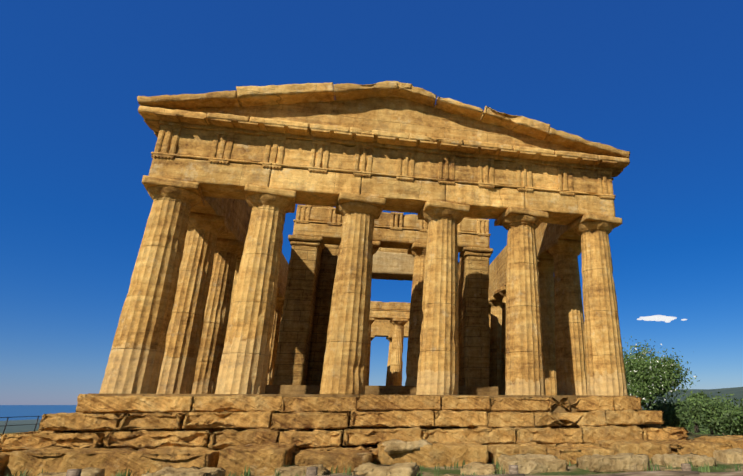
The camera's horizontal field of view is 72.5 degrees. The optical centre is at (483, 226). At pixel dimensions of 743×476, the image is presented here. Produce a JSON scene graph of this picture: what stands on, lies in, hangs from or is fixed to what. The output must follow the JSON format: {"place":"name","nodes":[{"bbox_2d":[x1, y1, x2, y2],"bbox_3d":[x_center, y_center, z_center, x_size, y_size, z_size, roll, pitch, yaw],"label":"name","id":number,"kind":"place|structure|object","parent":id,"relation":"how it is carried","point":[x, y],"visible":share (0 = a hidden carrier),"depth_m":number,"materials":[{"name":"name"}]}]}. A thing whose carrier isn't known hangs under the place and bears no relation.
{"place":"outdoors","nodes":[
{"label":"outdoors","id":0,"kind":"place"},
{"bbox_2d":[0,405,76,420],"bbox_3d":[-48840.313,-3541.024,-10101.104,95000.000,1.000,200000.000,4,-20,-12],"label":"sea","id":1,"kind":"structure","parent":0,"point":[16,412],"depth_m":10078.59,"materials":[{"name":"blue liquid"}]},
{"bbox_2d":[0,387,742,475],"bbox_3d":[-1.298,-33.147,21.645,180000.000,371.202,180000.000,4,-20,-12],"label":"ground","id":2,"kind":"structure","parent":0,"point":[19,427],"depth_m":27.30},
{"bbox_2d":[0,416,39,434],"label":"metal railing","id":3,"kind":"object","parent":2,"relation":"on","point":[22,424],"visible":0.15,"depth_m":20.42,"materials":[{"name":"grey metal"}]},
{"bbox_2d":[0,394,688,465],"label":"crepidoma steps","id":4,"kind":"structure","parent":2,"relation":"on","point":[259,419],"depth_m":14.21,"materials":[{"name":"stone"}]},
{"bbox_2d":[78,393,638,447],"bbox_3d":[-7.057,12.817,32.863,16.620,2.220,39.120,4,-20,-12],"label":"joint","id":5,"kind":"object","parent":2,"relation":"on","point":[572,400],"visible":0.15,"depth_m":14.87,"materials":[{"name":"stone"}]},
{"bbox_2d":[99,175,204,393],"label":"column","id":6,"kind":"structure","parent":5,"relation":"on","point":[135,359],"depth_m":15.03,"materials":[{"name":"stone"}]},
{"bbox_2d":[148,157,614,224],"bbox_3d":[-3.013,-1.140,18.332,16.500,0.877,1.313,4,-20,-12],"label":"architrave","id":7,"kind":"object","parent":6,"relation":"on","point":[227,181],"visible":0.73,"depth_m":17.61,"materials":[{"name":"stone"}]},
{"bbox_2d":[151,128,615,196],"bbox_3d":[-3.013,-2.084,18.677,16.616,1.152,1.415,4,-20,-12],"label":"frieze","id":8,"kind":"object","parent":7,"relation":"on","point":[197,145],"visible":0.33,"depth_m":17.86,"materials":[{"name":"stone"}]},
{"bbox_2d":[151,124,614,199],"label":"triglyphs","id":9,"kind":"object","parent":8,"relation":"attached to","point":[224,134],"visible":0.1,"depth_m":17.83,"materials":[{"name":"stone"}]},
{"bbox_2d":[190,197,580,337],"bbox_3d":[-7.196,5.364,36.245,16.500,0.860,37.720,4,-20,-12],"label":"architrave","id":10,"kind":"object","parent":6,"relation":"on","point":[239,231],"visible":0.12,"depth_m":22.00,"materials":[{"name":"stone"}]},
{"bbox_2d":[226,198,550,326],"bbox_3d":[-7.194,4.378,36.593,16.460,1.050,37.700,4,-20,-12],"label":"frieze band","id":11,"kind":"object","parent":10,"relation":"on","point":[242,209],"visible":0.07,"depth_m":30.57,"materials":[{"name":"stone"}]},
{"bbox_2d":[158,119,613,269],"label":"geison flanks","id":12,"kind":"object","parent":11,"relation":"on","point":[350,143],"visible":0.04,"depth_m":18.13,"materials":[{"name":"stone"}]},
{"bbox_2d":[144,112,622,180],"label":"mutules","id":13,"kind":"object","parent":12,"relation":"on","point":[172,117],"visible":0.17,"depth_m":17.70,"materials":[{"name":"stone"}]},
{"bbox_2d":[138,106,629,168],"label":"horizontal cornice","id":14,"kind":"structure","parent":12,"relation":"on","point":[146,112],"depth_m":17.66,"materials":[{"name":"stone"}]},
{"bbox_2d":[137,81,629,157],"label":"raking cornice","id":15,"kind":"structure","parent":14,"relation":"on","point":[243,96],"depth_m":18.35,"materials":[{"name":"beige stone"}]},
{"bbox_2d":[185,97,583,152],"bbox_3d":[-3.014,-3.894,19.338,16.400,1.980,1.190,4,-20,-12],"label":"tympanum","id":16,"kind":"object","parent":14,"relation":"on","point":[398,115],"visible":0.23,"depth_m":18.70,"materials":[{"name":"beige stone"}]},
{"bbox_2d":[224,198,552,327],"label":"taenia molding","id":17,"kind":"structure","parent":10,"relation":"on","point":[371,326],"depth_m":23.97,"materials":[{"name":"beige stone"}]},
{"bbox_2d":[156,212,228,393],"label":"column","id":18,"kind":"structure","parent":5,"relation":"on","point":[184,331],"depth_m":17.99,"materials":[{"name":"stone"}]},
{"bbox_2d":[191,238,244,393],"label":"column","id":19,"kind":"structure","parent":5,"relation":"on","point":[228,252],"depth_m":20.95,"materials":[{"name":"stone"}]},
{"bbox_2d":[224,258,240,343],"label":"column","id":20,"kind":"structure","parent":5,"relation":"on","point":[238,262],"depth_m":24.43,"materials":[{"name":"stone"}]},
{"bbox_2d":[215,184,295,393],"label":"column","id":21,"kind":"structure","parent":5,"relation":"on","point":[243,367],"depth_m":15.60,"materials":[{"name":"stone"}]},
{"bbox_2d":[266,297,283,384],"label":"column","id":22,"kind":"structure","parent":5,"relation":"on","point":[274,339],"depth_m":32.76,"materials":[{"name":"stone"}]},
{"bbox_2d":[320,192,385,394],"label":"column","id":23,"kind":"structure","parent":5,"relation":"on","point":[345,364],"depth_m":16.19,"materials":[{"name":"stone"}]},
{"bbox_2d":[368,335,374,385],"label":"column","id":24,"kind":"structure","parent":5,"relation":"on","point":[372,337],"depth_m":51.96,"materials":[{"name":"stone"}]},
{"bbox_2d":[265,385,497,394],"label":"step","id":25,"kind":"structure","parent":5,"relation":"on","point":[369,390],"depth_m":21.60,"materials":[{"name":"stone"}]},
{"bbox_2d":[365,318,374,385],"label":"column","id":26,"kind":"structure","parent":25,"relation":"on","point":[371,320],"depth_m":45.20,"materials":[{"name":"stone"}]},
{"bbox_2d":[365,241,380,383],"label":"column","id":27,"kind":"structure","parent":25,"relation":"on","point":[376,245],"depth_m":24.25,"materials":[{"name":"stone"}]},
{"bbox_2d":[388,318,407,385],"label":"column","id":28,"kind":"structure","parent":25,"relation":"on","point":[395,372],"depth_m":45.42,"materials":[{"name":"stone"}]},
{"bbox_2d":[405,242,426,385],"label":"column","id":29,"kind":"structure","parent":25,"relation":"on","point":[417,251],"depth_m":23.67,"materials":[{"name":"stone"}]},
{"bbox_2d":[272,235,492,386],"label":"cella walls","id":30,"kind":"structure","parent":5,"relation":"on","point":[295,339],"depth_m":23.38,"materials":[{"name":"beige stone"}]},
{"bbox_2d":[307,244,457,384],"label":"wall","id":31,"kind":"structure","parent":30,"relation":"attached to","point":[329,259],"depth_m":26.73,"materials":[{"name":"beige stone"}]},
{"bbox_2d":[372,251,413,280],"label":"door lintel","id":32,"kind":"structure","parent":31,"relation":"attached to","point":[392,266],"depth_m":28.35,"materials":[{"name":"beige stone"}]},
{"bbox_2d":[369,301,410,320],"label":"entablature","id":33,"kind":"structure","parent":30,"relation":"on","point":[379,310],"depth_m":46.46,"materials":[{"name":"stone"}]},
{"bbox_2d":[293,207,490,252],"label":"pronaos entablature","id":34,"kind":"structure","parent":30,"relation":"on","point":[408,235],"depth_m":24.69,"materials":[{"name":"stone"}]},
{"bbox_2d":[295,205,488,235],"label":"triglyphs","id":35,"kind":"object","parent":34,"relation":"attached to","point":[331,209],"visible":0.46,"depth_m":24.78,"materials":[{"name":"stone"}]},
{"bbox_2d":[310,205,480,267],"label":"cella wall tops","id":36,"kind":"object","parent":30,"relation":"on","point":[459,263],"visible":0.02,"depth_m":25.96,"materials":[{"name":"beige stone"}]},
{"bbox_2d":[386,335,403,385],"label":"column","id":37,"kind":"structure","parent":5,"relation":"on","point":[389,338],"depth_m":51.93,"materials":[{"name":"stone"}]},
{"bbox_2d":[416,200,469,394],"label":"column","id":38,"kind":"structure","parent":5,"relation":"on","point":[438,367],"depth_m":16.81,"materials":[{"name":"stone"}]},
{"bbox_2d":[488,305,490,363],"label":"column","id":39,"kind":"structure","parent":5,"relation":"on","point":[489,328],"depth_m":36.07,"materials":[{"name":"stone"}]},
{"bbox_2d":[488,296,502,394],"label":"column","id":40,"kind":"structure","parent":5,"relation":"on","point":[495,303],"depth_m":32.68,"materials":[{"name":"stone"}]},
{"bbox_2d":[494,286,505,394],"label":"column","id":41,"kind":"structure","parent":5,"relation":"on","point":[501,291],"depth_m":29.91,"materials":[{"name":"stone"}]},
{"bbox_2d":[494,206,548,394],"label":"column","id":42,"kind":"structure","parent":5,"relation":"on","point":[525,372],"depth_m":17.42,"materials":[{"name":"stone"}]},
{"bbox_2d":[537,258,556,394],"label":"column","id":43,"kind":"structure","parent":5,"relation":"on","point":[546,275],"depth_m":23.94,"materials":[{"name":"stone"}]},
{"bbox_2d":[541,238,586,394],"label":"column","id":44,"kind":"structure","parent":5,"relation":"on","point":[571,375],"depth_m":20.97,"materials":[{"name":"stone"}]},
{"bbox_2d":[566,213,627,395],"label":"column","id":45,"kind":"structure","parent":5,"relation":"on","point":[605,371],"depth_m":18.05,"materials":[{"name":"stone"}]},
{"bbox_2d":[0,435,742,475],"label":"foundation ledge","id":46,"kind":"object","parent":2,"relation":"on","point":[266,459],"visible":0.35,"depth_m":11.89,"materials":[{"name":"stone"}]},
{"bbox_2d":[7,453,740,475],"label":"grass tufts","id":47,"kind":"object","parent":2,"relation":"on","point":[421,467],"visible":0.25,"depth_m":11.58,"materials":[{"name":"green plant"}]},
{"bbox_2d":[36,439,742,475],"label":"fallen blocks","id":48,"kind":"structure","parent":2,"relation":"on","point":[528,463],"depth_m":11.77,"materials":[{"name":"stone"}]},
{"bbox_2d":[66,463,742,475],"bbox_3d":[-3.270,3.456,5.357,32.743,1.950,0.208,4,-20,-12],"label":"grass tufts","id":49,"kind":"object","parent":2,"relation":"on","point":[513,470],"visible":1,"depth_m":6.54,"materials":[{"name":"green grass"}]},
{"bbox_2d":[639,424,660,425],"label":"crepidoma side steps","id":50,"kind":"structure","parent":2,"relation":"on","point":[649,425],"depth_m":17.17,"materials":[{"name":"stone"}]},
{"bbox_2d":[649,400,666,410],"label":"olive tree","id":51,"kind":"object","parent":2,"relation":"on","point":[653,407],"visible":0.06,"depth_m":40.42,"materials":[{"name":"green plant"}]},
{"bbox_2d":[622,336,705,410],"bbox_3d":[12.230,11.797,37.148,8.410,6.942,8.477,4,-20,-12],"label":"almond tree","id":52,"kind":"object","parent":2,"relation":"on","point":[647,379],"depth_m":35.47,"materials":[{"name":"green plant"}]},
{"bbox_2d":[642,390,700,430],"bbox_3d":[10.536,10.435,27.239,3.259,2.530,4.037,4,-20,-12],"label":"shrub","id":53,"kind":"object","parent":2,"relation":"on","point":[673,416],"depth_m":26.58,"materials":[{"name":"green plant"}]},
{"bbox_2d":[642,406,705,433],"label":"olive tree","id":54,"kind":"object","parent":2,"relation":"on","point":[689,427],"visible":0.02,"depth_m":58.33,"materials":[{"name":"green plant"}]},
{"bbox_2d":[674,391,708,432],"bbox_3d":[13.906,12.321,32.684,3.217,2.706,3.169,4,-20,-12],"label":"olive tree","id":55,"kind":"object","parent":2,"relation":"on","point":[693,395],"depth_m":32.53,"materials":[{"name":"green plant"}]},
{"bbox_2d":[689,419,722,434],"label":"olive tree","id":56,"kind":"object","parent":2,"relation":"on","point":[705,429],"depth_m":70.63,"materials":[{"name":"green plant"}]},
{"bbox_2d":[676,392,742,435],"bbox_3d":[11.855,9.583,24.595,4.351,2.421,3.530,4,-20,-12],"label":"shrub","id":57,"kind":"object","parent":2,"relation":"on","point":[707,416],"depth_m":24.54,"materials":[{"name":"green plant"}]},
{"bbox_2d":[687,404,740,434],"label":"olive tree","id":58,"kind":"object","parent":2,"relation":"on","point":[708,432],"visible":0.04,"depth_m":45.76,"materials":[{"name":"green plant"}]},
{"bbox_2d":[709,399,742,434],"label":"shrub","id":59,"kind":"object","parent":2,"relation":"on","point":[731,422],"depth_m":21.56,"materials":[{"name":"green plant"}]},
{"bbox_2d":[0,0,742,404],"label":"sky","id":60,"kind":"structure","parent":0,"point":[660,82],"materials":[{"name":"blue"}]},
{"bbox_2d":[637,315,686,322],"bbox_3d":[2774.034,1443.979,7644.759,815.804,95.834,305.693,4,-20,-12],"label":"cloud","id":61,"kind":"structure","parent":0,"point":[667,319],"depth_m":7542.52,"materials":[{"name":"white"}]}
]}

